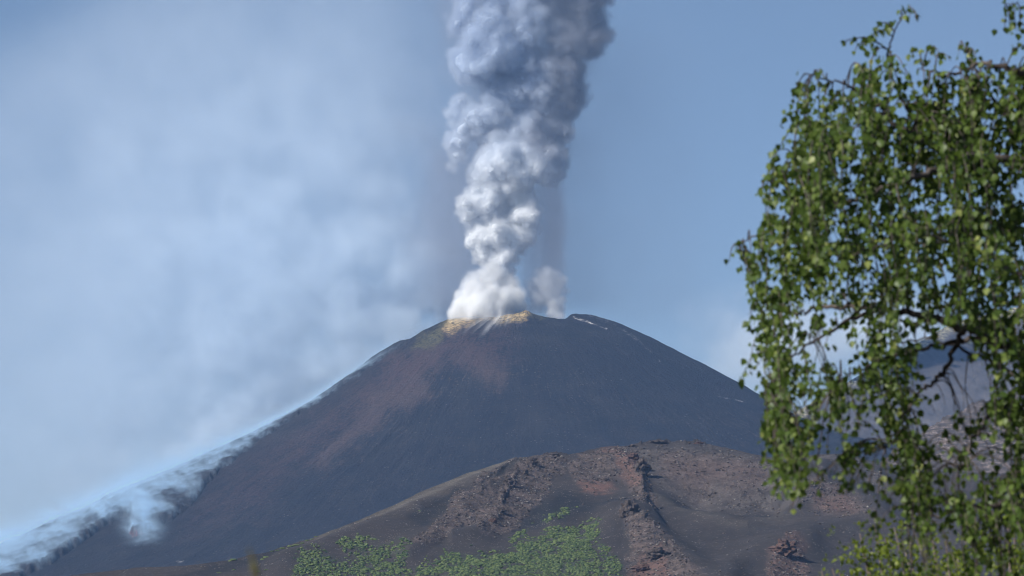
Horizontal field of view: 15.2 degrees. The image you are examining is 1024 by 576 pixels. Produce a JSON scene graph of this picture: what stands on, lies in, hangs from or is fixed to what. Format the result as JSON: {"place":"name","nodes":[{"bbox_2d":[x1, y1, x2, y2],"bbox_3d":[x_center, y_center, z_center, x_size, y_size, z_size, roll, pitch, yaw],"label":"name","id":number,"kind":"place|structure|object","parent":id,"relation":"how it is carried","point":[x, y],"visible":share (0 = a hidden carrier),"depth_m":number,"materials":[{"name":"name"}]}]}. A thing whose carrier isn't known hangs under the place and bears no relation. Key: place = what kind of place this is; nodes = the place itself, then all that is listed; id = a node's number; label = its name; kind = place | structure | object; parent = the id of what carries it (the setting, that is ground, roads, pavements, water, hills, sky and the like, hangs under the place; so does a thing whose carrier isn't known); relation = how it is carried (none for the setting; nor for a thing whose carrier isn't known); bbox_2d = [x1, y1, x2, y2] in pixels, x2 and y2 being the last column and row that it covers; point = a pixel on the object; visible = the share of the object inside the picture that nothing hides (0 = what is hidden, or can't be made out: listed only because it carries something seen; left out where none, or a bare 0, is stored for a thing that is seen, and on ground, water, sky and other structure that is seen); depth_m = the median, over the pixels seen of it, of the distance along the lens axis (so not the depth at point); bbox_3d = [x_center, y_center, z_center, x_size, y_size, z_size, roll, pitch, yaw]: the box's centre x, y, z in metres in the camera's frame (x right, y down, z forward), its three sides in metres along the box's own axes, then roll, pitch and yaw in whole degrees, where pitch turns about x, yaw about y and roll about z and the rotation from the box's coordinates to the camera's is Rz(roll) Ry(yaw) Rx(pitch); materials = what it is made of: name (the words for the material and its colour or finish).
{"place":"outdoors","nodes":[
{"label":"outdoors","id":0,"kind":"place"},
{"bbox_2d":[27,310,896,575],"bbox_3d":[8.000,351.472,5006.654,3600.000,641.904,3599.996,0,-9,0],"label":"volcano","id":1,"kind":"structure","parent":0,"point":[443,402],"depth_m":4668.37,"materials":[{"name":"grey soil"}]},
{"bbox_2d":[0,337,412,575],"bbox_3d":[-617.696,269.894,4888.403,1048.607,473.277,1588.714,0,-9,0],"label":"low cloud","id":2,"kind":"structure","parent":1,"relation":"on","point":[149,504],"depth_m":4635.36,"materials":[{"name":"white"}]},
{"bbox_2d":[0,0,1023,542],"label":"sky","id":3,"kind":"structure","parent":0,"point":[214,214],"materials":[{"name":"blue"}]},
{"bbox_2d":[449,0,602,299],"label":"smoke plume","id":4,"kind":"object","parent":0,"point":[530,109],"visible":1,"depth_m":5091.09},
{"bbox_2d":[71,438,1023,575],"bbox_3d":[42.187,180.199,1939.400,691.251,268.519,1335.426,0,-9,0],"label":"hill","id":5,"kind":"structure","parent":0,"point":[713,548],"depth_m":1946.07,"materials":[{"name":"brown soil"}]},
{"bbox_2d":[292,506,623,575],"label":"ground cover","id":6,"kind":"object","parent":5,"relation":"on","point":[494,565],"visible":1,"depth_m":1834.57,"materials":[{"name":"green plant"}]},
{"bbox_2d":[489,518,497,523],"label":"rock outcrop","id":7,"kind":"object","parent":5,"relation":"on","point":[494,520],"visible":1,"depth_m":1943.45,"materials":[{"name":"stone"}]},
{"bbox_2d":[494,505,506,512],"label":"rock outcrop","id":8,"kind":"object","parent":5,"relation":"on","point":[500,509],"visible":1,"depth_m":1975.45,"materials":[{"name":"stone"}]},
{"bbox_2d":[503,477,513,484],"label":"rock outcrop","id":9,"kind":"object","parent":5,"relation":"on","point":[509,480],"visible":1,"depth_m":2036.46,"materials":[{"name":"grey stone"}]},
{"bbox_2d":[123,444,913,575],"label":"pebbles","id":10,"kind":"object","parent":5,"relation":"on","point":[530,519],"visible":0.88,"depth_m":1935.01,"materials":[{"name":"stone"}]},
{"bbox_2d":[521,468,527,475],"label":"rock outcrop","id":11,"kind":"object","parent":5,"relation":"on","point":[524,471],"visible":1,"depth_m":2076.30,"materials":[{"name":"grey stone"}]},
{"bbox_2d":[527,456,537,464],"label":"rock outcrop","id":12,"kind":"object","parent":5,"relation":"on","point":[533,460],"visible":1,"depth_m":2100.87,"materials":[{"name":"grey stone"}]},
{"bbox_2d":[260,440,891,575],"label":"rubble","id":13,"kind":"object","parent":5,"relation":"on","point":[597,479],"visible":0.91,"depth_m":2020.36,"materials":[{"name":"stone"}]},
{"bbox_2d":[618,500,639,517],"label":"rock outcrop","id":14,"kind":"object","parent":5,"relation":"on","point":[628,508],"visible":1,"depth_m":1924.23,"materials":[{"name":"stone"}]},
{"bbox_2d":[628,452,638,459],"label":"rock outcrop","id":15,"kind":"object","parent":5,"relation":"on","point":[633,456],"visible":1,"depth_m":2128.22,"materials":[{"name":"grey stone"}]},
{"bbox_2d":[631,564,650,571],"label":"rock outcrop","id":16,"kind":"object","parent":5,"relation":"on","point":[639,567],"visible":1,"depth_m":1798.54,"materials":[{"name":"stone"}]},
{"bbox_2d":[633,457,649,474],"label":"rock outcrop","id":17,"kind":"object","parent":5,"relation":"on","point":[642,466],"visible":1,"depth_m":2083.62,"materials":[{"name":"grey stone"}]},
{"bbox_2d":[642,492,648,497],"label":"rock outcrop","id":18,"kind":"object","parent":5,"relation":"on","point":[646,494],"visible":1,"depth_m":1997.14,"materials":[{"name":"grey stone"}]},
{"bbox_2d":[645,547,671,558],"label":"rock outcrop","id":19,"kind":"object","parent":5,"relation":"on","point":[655,553],"visible":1,"depth_m":1818.65,"materials":[{"name":"stone"}]},
{"bbox_2d":[649,440,668,443],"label":"rock outcrop","id":20,"kind":"object","parent":5,"relation":"on","point":[659,441],"visible":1,"depth_m":2191.52,"materials":[{"name":"grey stone"}]},
{"bbox_2d":[768,539,796,557],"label":"rock outcrop","id":21,"kind":"object","parent":5,"relation":"on","point":[786,548],"visible":1,"depth_m":1827.58,"materials":[{"name":"stone"}]},
{"bbox_2d":[797,307,1023,441],"bbox_3d":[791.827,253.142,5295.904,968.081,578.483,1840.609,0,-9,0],"label":"mountain","id":22,"kind":"structure","parent":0,"point":[933,361],"depth_m":5260.00,"materials":[{"name":"stone"}]},
{"bbox_2d":[885,388,1023,472],"bbox_3d":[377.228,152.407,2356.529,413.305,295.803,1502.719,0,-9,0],"label":"ridge","id":23,"kind":"structure","parent":0,"point":[945,422],"depth_m":2425.73,"materials":[{"name":"grey stone"}]},
{"bbox_3d":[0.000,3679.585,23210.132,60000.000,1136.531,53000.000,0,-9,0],"label":"ground","id":24,"kind":"structure","parent":0,"visible":0},
{"bbox_2d":[248,548,258,575],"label":"dry stalk","id":25,"kind":"object","parent":24,"relation":"on","point":[254,568],"visible":1,"depth_m":4.60,"materials":[{"name":"beige plant"}]},
{"bbox_2d":[724,0,1023,575],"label":"birch tree","id":26,"kind":"object","parent":24,"relation":"on","point":[965,151],"visible":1,"depth_m":13.89,"materials":[{"name":"green plant"}]},
{"bbox_2d":[818,503,1023,575],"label":"shrub","id":27,"kind":"object","parent":24,"relation":"on","point":[897,565],"visible":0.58,"depth_m":16.96,"materials":[{"name":"green plant"}]}
]}

